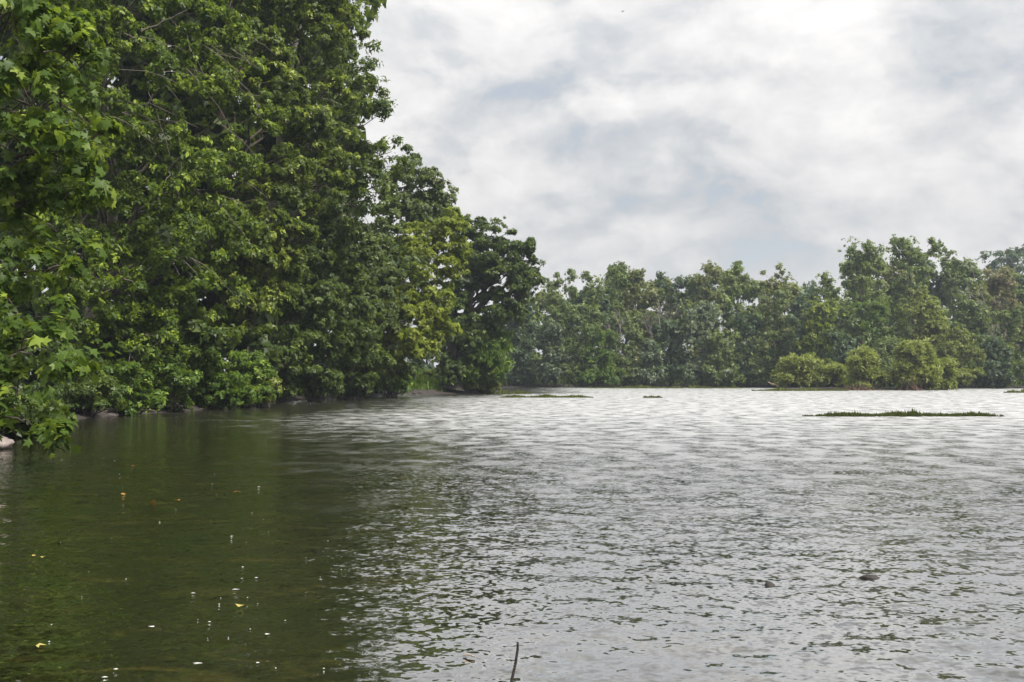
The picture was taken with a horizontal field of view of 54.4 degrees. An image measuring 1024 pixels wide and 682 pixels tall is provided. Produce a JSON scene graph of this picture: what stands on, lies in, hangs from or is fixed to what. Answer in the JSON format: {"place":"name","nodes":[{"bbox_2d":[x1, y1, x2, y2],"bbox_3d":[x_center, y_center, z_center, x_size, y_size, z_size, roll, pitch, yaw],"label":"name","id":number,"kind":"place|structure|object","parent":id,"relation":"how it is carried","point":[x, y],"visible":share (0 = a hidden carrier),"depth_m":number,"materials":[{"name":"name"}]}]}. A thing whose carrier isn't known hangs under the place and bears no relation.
{"place":"outdoors","nodes":[
{"label":"outdoors","id":0,"kind":"place"},
{"bbox_2d":[0,387,1023,681],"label":"water","id":1,"kind":"structure","parent":0,"point":[618,535],"depth_m":9.72,"materials":[{"name":"liquid"}]},
{"bbox_2d":[487,389,531,393],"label":"grass bed","id":2,"kind":"object","parent":1,"relation":"on","point":[509,392],"visible":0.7,"depth_m":97.37,"materials":[{"name":"green plant"}]},
{"bbox_2d":[500,394,593,397],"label":"grass bed","id":3,"kind":"object","parent":1,"relation":"on","point":[548,396],"visible":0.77,"depth_m":78.32,"materials":[{"name":"green plant"}]},
{"bbox_2d":[587,384,744,387],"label":"grass bed","id":4,"kind":"object","parent":1,"relation":"on","point":[647,386],"visible":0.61,"depth_m":145.16,"materials":[{"name":"green plant"}]},
{"bbox_2d":[751,387,847,390],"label":"grass bed","id":5,"kind":"object","parent":1,"relation":"on","point":[799,389],"visible":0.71,"depth_m":116.78,"materials":[{"name":"green plant"}]},
{"bbox_2d":[786,387,934,389],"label":"gravel bar","id":6,"kind":"object","parent":1,"relation":"on","point":[877,388],"visible":0.28,"depth_m":126.66,"materials":[{"name":"stone"}]},
{"bbox_2d":[769,352,826,387],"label":"willow bush","id":7,"kind":"object","parent":6,"relation":"on","point":[796,371],"visible":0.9,"depth_m":130.74,"materials":[{"name":"green plant"}]},
{"bbox_2d":[814,361,848,387],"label":"willow bush","id":8,"kind":"object","parent":6,"relation":"on","point":[834,375],"visible":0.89,"depth_m":130.06,"materials":[{"name":"green plant"}]},
{"bbox_2d":[841,344,894,389],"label":"willow bush","id":9,"kind":"object","parent":6,"relation":"on","point":[863,363],"visible":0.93,"depth_m":122.92,"materials":[{"name":"green plant"}]},
{"bbox_2d":[898,374,926,389],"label":"root plate","id":10,"kind":"object","parent":6,"relation":"on","point":[917,387],"visible":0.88,"depth_m":121.23,"materials":[{"name":"brown plant"}]},
{"bbox_2d":[885,335,942,389],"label":"willow bush","id":11,"kind":"object","parent":6,"relation":"on","point":[917,358],"visible":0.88,"depth_m":121.83,"materials":[{"name":"green plant"}]},
{"bbox_2d":[804,408,1002,416],"bbox_3d":[16.005,2.946,41.064,8.284,0.460,1.363,0,-2,-4],"label":"grass bed","id":12,"kind":"object","parent":1,"relation":"on","point":[912,413],"visible":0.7,"depth_m":40.74,"materials":[{"name":"green plant"}]},
{"bbox_2d":[0,320,1023,438],"bbox_3d":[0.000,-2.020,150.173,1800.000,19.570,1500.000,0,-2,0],"label":"ground","id":13,"kind":"structure","parent":0,"point":[197,406],"depth_m":96.25,"materials":[{"name":"soil"}]},
{"bbox_2d":[0,436,14,449],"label":"boulder","id":14,"kind":"object","parent":13,"relation":"on","point":[6,443],"visible":0.66,"depth_m":22.20,"materials":[{"name":"stone"}]},
{"bbox_2d":[0,385,70,438],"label":"bank shrub","id":15,"kind":"object","parent":13,"relation":"on","point":[25,402],"visible":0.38,"depth_m":25.97,"materials":[{"name":"green plant"}]},
{"bbox_2d":[0,327,113,393],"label":"bank shrub","id":16,"kind":"object","parent":13,"relation":"on","point":[33,380],"visible":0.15,"depth_m":43.19,"materials":[{"name":"green plant"}]},
{"bbox_2d":[0,0,131,459],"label":"sycamore tree","id":17,"kind":"object","parent":13,"relation":"on","point":[37,22],"visible":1,"depth_m":18.29,"materials":[{"name":"green plant"}]},
{"bbox_2d":[0,0,171,359],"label":"forest tree","id":18,"kind":"object","parent":13,"relation":"on","point":[25,308],"visible":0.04,"depth_m":53.43,"materials":[{"name":"green plant"}]},
{"bbox_2d":[52,362,126,416],"bbox_3d":[-16.758,2.067,38.899,3.490,2.563,2.255,0,-2,0],"label":"bank shrub","id":19,"kind":"object","parent":13,"relation":"on","point":[86,400],"visible":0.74,"depth_m":38.73,"materials":[{"name":"green plant"}]},
{"bbox_2d":[71,319,162,375],"bbox_3d":[-18.731,0.679,45.669,5.031,4.194,3.043,0,-2,0],"label":"bank shrub","id":20,"kind":"object","parent":13,"relation":"on","point":[108,332],"visible":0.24,"depth_m":45.29,"materials":[{"name":"green plant"}]},
{"bbox_2d":[98,361,168,415],"bbox_3d":[-16.063,2.037,41.787,2.959,2.433,2.447,0,-2,0],"label":"bank shrub","id":21,"kind":"object","parent":13,"relation":"on","point":[134,400],"visible":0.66,"depth_m":41.42,"materials":[{"name":"green plant"}]},
{"bbox_2d":[0,0,302,389],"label":"maple tree","id":22,"kind":"object","parent":13,"relation":"on","point":[99,288],"visible":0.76,"depth_m":45.30,"materials":[{"name":"green plant"}]},
{"bbox_2d":[82,293,241,392],"bbox_3d":[-16.619,0.253,47.133,7.484,5.432,3.642,0,-2,-7],"label":"bank shrub","id":23,"kind":"object","parent":13,"relation":"on","point":[201,333],"visible":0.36,"depth_m":46.51,"materials":[{"name":"green plant"}]},
{"bbox_2d":[43,0,283,384],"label":"forest tree","id":24,"kind":"object","parent":13,"relation":"on","point":[263,344],"visible":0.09,"depth_m":56.46,"materials":[{"name":"green plant"}]},
{"bbox_2d":[136,360,202,412],"bbox_3d":[-16.009,2.115,45.561,3.537,2.539,3.105,-2,-3,40],"label":"bank shrub","id":25,"kind":"object","parent":13,"relation":"on","point":[176,380],"visible":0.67,"depth_m":45.08,"materials":[{"name":"green plant"}]},
{"bbox_2d":[185,350,256,409],"bbox_3d":[-14.791,2.214,49.621,4.397,3.625,3.052,0,-2,0],"label":"bank shrub","id":26,"kind":"object","parent":13,"relation":"on","point":[216,388],"visible":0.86,"depth_m":49.02,"materials":[{"name":"green plant"}]},
{"bbox_2d":[8,370,466,408],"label":"bank grass","id":27,"kind":"structure","parent":13,"relation":"on","point":[43,392],"depth_m":48.46,"materials":[{"name":"green plant"}]},
{"bbox_2d":[220,349,282,407],"bbox_3d":[-13.963,2.079,52.164,3.914,3.302,2.766,0,-2,0],"label":"bank shrub","id":28,"kind":"object","parent":13,"relation":"on","point":[256,363],"visible":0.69,"depth_m":51.91,"materials":[{"name":"green plant"}]},
{"bbox_2d":[246,367,284,406],"bbox_3d":[-13.286,2.393,53.008,2.424,2.744,2.839,0,-2,0],"label":"bank shrub","id":29,"kind":"object","parent":13,"relation":"on","point":[267,400],"visible":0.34,"depth_m":52.76,"materials":[{"name":"green plant"}]},
{"bbox_2d":[220,309,329,365],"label":"bank shrub","id":30,"kind":"object","parent":13,"relation":"on","point":[240,346],"visible":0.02,"depth_m":72.92,"materials":[{"name":"green plant"}]},
{"bbox_2d":[164,0,386,365],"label":"forest tree","id":31,"kind":"object","parent":13,"relation":"on","point":[263,147],"visible":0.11,"depth_m":68.47,"materials":[{"name":"green plant"}]},
{"bbox_2d":[195,0,370,385],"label":"maple tree","id":32,"kind":"object","parent":13,"relation":"on","point":[273,244],"visible":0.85,"depth_m":55.87,"materials":[{"name":"green plant"}]},
{"bbox_2d":[275,365,303,402],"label":"bank shrub","id":33,"kind":"object","parent":13,"relation":"on","point":[290,385],"visible":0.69,"depth_m":62.51,"materials":[{"name":"green plant"}]},
{"bbox_2d":[292,354,344,401],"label":"bank shrub","id":34,"kind":"object","parent":13,"relation":"on","point":[316,393],"visible":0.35,"depth_m":65.12,"materials":[{"name":"green plant"}]},
{"bbox_2d":[226,173,440,331],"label":"forest tree","id":35,"kind":"object","parent":13,"relation":"on","point":[397,281],"visible":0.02,"depth_m":81.85,"materials":[{"name":"green plant"}]},
{"bbox_2d":[247,0,421,352],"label":"sycamore tree","id":36,"kind":"object","parent":13,"relation":"on","point":[361,147],"visible":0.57,"depth_m":62.88,"materials":[{"name":"green plant"}]},
{"bbox_2d":[263,211,425,389],"bbox_3d":[-11.307,-2.371,68.589,9.333,12.387,19.283,-1,-2,32],"label":"box elder tree","id":37,"kind":"object","parent":13,"relation":"on","point":[356,349],"visible":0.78,"depth_m":63.38,"materials":[{"name":"green plant"}]},
{"bbox_2d":[327,369,379,398],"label":"bank shrub","id":38,"kind":"object","parent":13,"relation":"on","point":[360,384],"visible":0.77,"depth_m":71.52,"materials":[{"name":"green plant"}]},
{"bbox_2d":[330,358,395,376],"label":"bank shrub","id":39,"kind":"object","parent":13,"relation":"on","point":[363,370],"visible":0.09,"depth_m":84.93,"materials":[{"name":"green plant"}]},
{"bbox_2d":[370,374,412,396],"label":"bank shrub","id":40,"kind":"object","parent":13,"relation":"on","point":[402,390],"visible":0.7,"depth_m":81.33,"materials":[{"name":"green plant"}]},
{"bbox_2d":[326,144,458,378],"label":"ash tree","id":41,"kind":"object","parent":13,"relation":"on","point":[428,204],"visible":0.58,"depth_m":76.40,"materials":[{"name":"green plant"}]},
{"bbox_2d":[348,206,472,374],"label":"locust tree","id":42,"kind":"object","parent":13,"relation":"on","point":[421,308],"visible":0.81,"depth_m":76.21,"materials":[{"name":"green plant"}]},
{"bbox_2d":[378,368,462,383],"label":"meadow grass","id":43,"kind":"structure","parent":13,"relation":"on","point":[429,379],"depth_m":101.60,"materials":[{"name":"green plant"}]},
{"bbox_2d":[406,319,437,372],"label":"riverside tree","id":44,"kind":"object","parent":13,"relation":"on","point":[424,365],"visible":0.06,"depth_m":136.34,"materials":[{"name":"green plant"}]},
{"bbox_2d":[462,376,501,393],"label":"bank shrub","id":45,"kind":"object","parent":13,"relation":"on","point":[480,387],"visible":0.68,"depth_m":97.72,"materials":[{"name":"green plant"}]},
{"bbox_2d":[460,313,515,389],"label":"willow tree","id":46,"kind":"object","parent":13,"relation":"on","point":[493,349],"visible":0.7,"depth_m":96.81,"materials":[{"name":"green plant"}]},
{"bbox_2d":[431,213,549,390],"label":"oak tree","id":47,"kind":"object","parent":13,"relation":"on","point":[487,268],"visible":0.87,"depth_m":96.25,"materials":[{"name":"green plant"}]},
{"bbox_2d":[499,318,532,383],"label":"riverside tree","id":48,"kind":"object","parent":13,"relation":"on","point":[514,377],"visible":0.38,"depth_m":158.16,"materials":[{"name":"green plant"}]},
{"bbox_2d":[495,299,546,379],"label":"riverside tree","id":49,"kind":"object","parent":13,"relation":"on","point":[533,351],"visible":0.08,"depth_m":173.83,"materials":[{"name":"green plant"}]},
{"bbox_2d":[509,291,556,383],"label":"riverside tree","id":50,"kind":"object","parent":13,"relation":"on","point":[523,364],"visible":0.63,"depth_m":156.52,"materials":[{"name":"green plant"}]},
{"bbox_2d":[529,317,572,386],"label":"riverside tree","id":51,"kind":"object","parent":13,"relation":"on","point":[556,355],"visible":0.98,"depth_m":154.33,"materials":[{"name":"green plant"}]},
{"bbox_2d":[526,268,578,379],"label":"riverside tree","id":52,"kind":"object","parent":13,"relation":"on","point":[553,295],"visible":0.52,"depth_m":162.08,"materials":[{"name":"green plant"}]},
{"bbox_2d":[532,289,577,356],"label":"riverside tree","id":53,"kind":"object","parent":13,"relation":"on","point":[539,302],"visible":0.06,"depth_m":177.32,"materials":[{"name":"green plant"}]},
{"bbox_2d":[562,303,599,387],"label":"riverside tree","id":54,"kind":"object","parent":13,"relation":"on","point":[588,329],"visible":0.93,"depth_m":153.57,"materials":[{"name":"green plant"}]},
{"bbox_2d":[562,271,609,380],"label":"riverside tree","id":55,"kind":"object","parent":13,"relation":"on","point":[591,292],"visible":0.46,"depth_m":162.27,"materials":[{"name":"green plant"}]},
{"bbox_2d":[556,285,620,378],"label":"riverside tree","id":56,"kind":"object","parent":13,"relation":"on","point":[604,301],"visible":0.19,"depth_m":173.79,"materials":[{"name":"green plant"}]},
{"bbox_2d":[578,328,628,386],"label":"riverside tree","id":57,"kind":"object","parent":13,"relation":"on","point":[599,375],"visible":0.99,"depth_m":152.00,"materials":[{"name":"green plant"}]},
{"bbox_2d":[591,260,643,378],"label":"riverside tree","id":58,"kind":"object","parent":13,"relation":"on","point":[619,275],"visible":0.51,"depth_m":163.82,"materials":[{"name":"green plant"}]},
{"bbox_2d":[605,310,643,386],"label":"riverside tree","id":59,"kind":"object","parent":13,"relation":"on","point":[633,320],"visible":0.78,"depth_m":154.41,"materials":[{"name":"green plant"}]},
{"bbox_2d":[598,270,652,373],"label":"riverside tree","id":60,"kind":"object","parent":13,"relation":"on","point":[641,305],"visible":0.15,"depth_m":177.38,"materials":[{"name":"green plant"}]},
{"bbox_2d":[620,266,652,365],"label":"riverside tree","id":61,"kind":"object","parent":13,"relation":"on","point":[638,275],"visible":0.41,"depth_m":165.02,"materials":[{"name":"green plant"}]},
{"bbox_2d":[632,338,669,386],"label":"riverside tree","id":62,"kind":"object","parent":13,"relation":"on","point":[648,373],"visible":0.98,"depth_m":152.56,"materials":[{"name":"green plant"}]},
{"bbox_2d":[642,298,678,384],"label":"tree","id":63,"kind":"object","parent":13,"relation":"on","point":[659,323],"visible":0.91,"depth_m":157.25,"materials":[{"name":"green plant"}]},
{"bbox_2d":[629,277,701,373],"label":"riverside tree","id":64,"kind":"object","parent":13,"relation":"on","point":[651,295],"visible":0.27,"depth_m":173.17,"materials":[{"name":"green plant"}]},
{"bbox_2d":[643,270,694,380],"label":"riverside tree","id":65,"kind":"object","parent":13,"relation":"on","point":[680,282],"visible":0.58,"depth_m":164.19,"materials":[{"name":"green plant"}]},
{"bbox_2d":[649,311,701,386],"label":"riverside tree","id":66,"kind":"object","parent":13,"relation":"on","point":[672,328],"visible":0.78,"depth_m":154.05,"materials":[{"name":"green plant"}]},
{"bbox_2d":[678,281,720,373],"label":"riverside tree","id":67,"kind":"object","parent":13,"relation":"on","point":[690,291],"visible":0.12,"depth_m":177.35,"materials":[{"name":"green plant"}]},
{"bbox_2d":[677,300,736,385],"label":"riverside tree","id":68,"kind":"object","parent":13,"relation":"on","point":[689,369],"visible":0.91,"depth_m":152.47,"materials":[{"name":"green plant"}]},
{"bbox_2d":[688,259,750,377],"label":"riverside tree","id":69,"kind":"object","parent":13,"relation":"on","point":[715,272],"visible":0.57,"depth_m":163.13,"materials":[{"name":"green plant"}]},
{"bbox_2d":[698,326,746,386],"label":"riverside tree","id":70,"kind":"object","parent":13,"relation":"on","point":[723,347],"visible":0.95,"depth_m":151.54,"materials":[{"name":"green plant"}]},
{"bbox_2d":[720,260,757,376],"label":"riverside tree","id":71,"kind":"object","parent":13,"relation":"on","point":[738,268],"visible":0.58,"depth_m":163.94,"materials":[{"name":"green plant"}]},
{"bbox_2d":[706,268,782,377],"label":"riverside tree","id":72,"kind":"object","parent":13,"relation":"on","point":[729,303],"visible":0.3,"depth_m":173.41,"materials":[{"name":"green plant"}]},
{"bbox_2d":[729,311,763,385],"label":"riverside tree","id":73,"kind":"object","parent":13,"relation":"on","point":[745,333],"visible":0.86,"depth_m":153.63,"materials":[{"name":"green plant"}]},
{"bbox_2d":[480,374,1023,386],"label":"bank grass","id":74,"kind":"structure","parent":13,"relation":"on","point":[563,381],"depth_m":157.34,"materials":[{"name":"green plant"}]},
{"bbox_2d":[750,261,796,375],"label":"riverside tree","id":75,"kind":"object","parent":13,"relation":"on","point":[776,285],"visible":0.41,"depth_m":163.10,"materials":[{"name":"green plant"}]},
{"bbox_2d":[749,290,802,384],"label":"riverside tree","id":76,"kind":"object","parent":13,"relation":"on","point":[779,336],"visible":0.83,"depth_m":152.44,"materials":[{"name":"green plant"}]},
{"bbox_2d":[755,280,803,377],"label":"riverside tree","id":77,"kind":"object","parent":13,"relation":"on","point":[796,291],"visible":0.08,"depth_m":177.43,"materials":[{"name":"green plant"}]},
{"bbox_2d":[785,307,824,383],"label":"riverside tree","id":78,"kind":"object","parent":13,"relation":"on","point":[800,332],"visible":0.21,"depth_m":148.63,"materials":[{"name":"green plant"}]},
{"bbox_2d":[786,284,846,362],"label":"riverside tree","id":79,"kind":"object","parent":13,"relation":"on","point":[804,298],"visible":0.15,"depth_m":174.46,"materials":[{"name":"green plant"}]},
{"bbox_2d":[793,296,844,364],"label":"riverside tree","id":80,"kind":"object","parent":13,"relation":"on","point":[821,313],"visible":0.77,"depth_m":145.84,"materials":[{"name":"green plant"}]},
{"bbox_2d":[809,270,864,355],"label":"riverside tree","id":81,"kind":"object","parent":13,"relation":"on","point":[826,281],"visible":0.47,"depth_m":154.69,"materials":[{"name":"green plant"}]},
{"bbox_2d":[814,325,864,387],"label":"riverside tree","id":82,"kind":"object","parent":13,"relation":"on","point":[842,346],"visible":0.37,"depth_m":141.53,"materials":[{"name":"green plant"}]},
{"bbox_2d":[832,252,874,356],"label":"riverside tree","id":83,"kind":"object","parent":13,"relation":"on","point":[848,283],"visible":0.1,"depth_m":177.91,"materials":[{"name":"green plant"}]},
{"bbox_2d":[837,236,895,367],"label":"riverside tree","id":84,"kind":"object","parent":13,"relation":"on","point":[870,255],"visible":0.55,"depth_m":156.75,"materials":[{"name":"green plant"}]},
{"bbox_2d":[853,295,898,386],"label":"riverside tree","id":85,"kind":"object","parent":13,"relation":"on","point":[875,319],"visible":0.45,"depth_m":146.90,"materials":[{"name":"green plant"}]},
{"bbox_2d":[867,336,901,387],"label":"riverside tree","id":86,"kind":"object","parent":13,"relation":"on","point":[888,344],"visible":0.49,"depth_m":139.61,"materials":[{"name":"green plant"}]},
{"bbox_2d":[860,257,918,366],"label":"riverside tree","id":87,"kind":"object","parent":13,"relation":"on","point":[890,275],"visible":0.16,"depth_m":173.84,"materials":[{"name":"green plant"}]},
{"bbox_2d":[884,234,952,363],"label":"riverside tree","id":88,"kind":"object","parent":13,"relation":"on","point":[911,255],"visible":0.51,"depth_m":157.89,"materials":[{"name":"green plant"}]},
{"bbox_2d":[890,285,973,370],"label":"riverside tree","id":89,"kind":"object","parent":13,"relation":"on","point":[925,314],"visible":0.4,"depth_m":144.19,"materials":[{"name":"green plant"}]},
{"bbox_2d":[911,260,956,355],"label":"riverside tree","id":90,"kind":"object","parent":13,"relation":"on","point":[935,276],"visible":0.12,"depth_m":177.66,"materials":[{"name":"green plant"}]},
{"bbox_2d":[927,354,958,389],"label":"willow bush","id":91,"kind":"object","parent":13,"relation":"on","point":[949,369],"visible":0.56,"depth_m":124.89,"materials":[{"name":"green plant"}]},
{"bbox_2d":[936,247,976,362],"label":"riverside tree","id":92,"kind":"object","parent":13,"relation":"on","point":[950,272],"visible":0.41,"depth_m":171.41,"materials":[{"name":"green plant"}]},
{"bbox_2d":[929,319,986,386],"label":"riverside tree","id":93,"kind":"object","parent":13,"relation":"on","point":[964,374],"visible":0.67,"depth_m":140.47,"materials":[{"name":"green plant"}]},
{"bbox_2d":[936,259,997,342],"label":"riverside tree","id":94,"kind":"object","parent":13,"relation":"on","point":[945,281],"visible":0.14,"depth_m":173.91,"materials":[{"name":"green plant"}]},
{"bbox_2d":[946,293,1005,376],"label":"riverside tree","id":95,"kind":"object","parent":13,"relation":"on","point":[973,306],"visible":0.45,"depth_m":150.89,"materials":[{"name":"green plant"}]},
{"bbox_2d":[958,282,1005,365],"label":"riverside tree","id":96,"kind":"object","parent":13,"relation":"on","point":[976,293],"visible":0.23,"depth_m":155.21,"materials":[{"name":"green plant"}]},
{"bbox_2d":[972,334,1016,388],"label":"riverside tree","id":97,"kind":"object","parent":13,"relation":"on","point":[1001,371],"visible":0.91,"depth_m":141.06,"materials":[{"name":"green plant"}]},
{"bbox_2d":[966,255,1022,340],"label":"tree","id":98,"kind":"object","parent":13,"relation":"on","point":[986,306],"visible":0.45,"depth_m":153.40,"materials":[{"name":"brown plant"}]},
{"bbox_2d":[974,244,1023,334],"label":"riverside tree","id":99,"kind":"object","parent":13,"relation":"on","point":[1012,257],"visible":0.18,"depth_m":260.66,"materials":[{"name":"green plant"}]},
{"bbox_2d":[979,265,1023,352],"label":"riverside tree","id":100,"kind":"object","parent":13,"relation":"on","point":[1001,300],"visible":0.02,"depth_m":177.84,"materials":[{"name":"green plant"}]},
{"bbox_2d":[981,265,1023,379],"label":"riverside tree","id":101,"kind":"object","parent":13,"relation":"on","point":[1004,286],"visible":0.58,"depth_m":156.86,"materials":[{"name":"green plant"}]},
{"bbox_2d":[984,304,1023,382],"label":"riverside tree","id":102,"kind":"object","parent":13,"relation":"on","point":[1015,319],"visible":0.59,"depth_m":144.06,"materials":[{"name":"green plant"}]},
{"bbox_2d":[1010,273,1023,352],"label":"riverside tree","id":103,"kind":"object","parent":13,"relation":"on","point":[1019,279],"visible":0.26,"depth_m":174.18,"materials":[{"name":"green plant"}]},
{"bbox_2d":[0,0,1023,374],"label":"sky","id":104,"kind":"structure","parent":0,"point":[673,137],"materials":[{"name":"white"}]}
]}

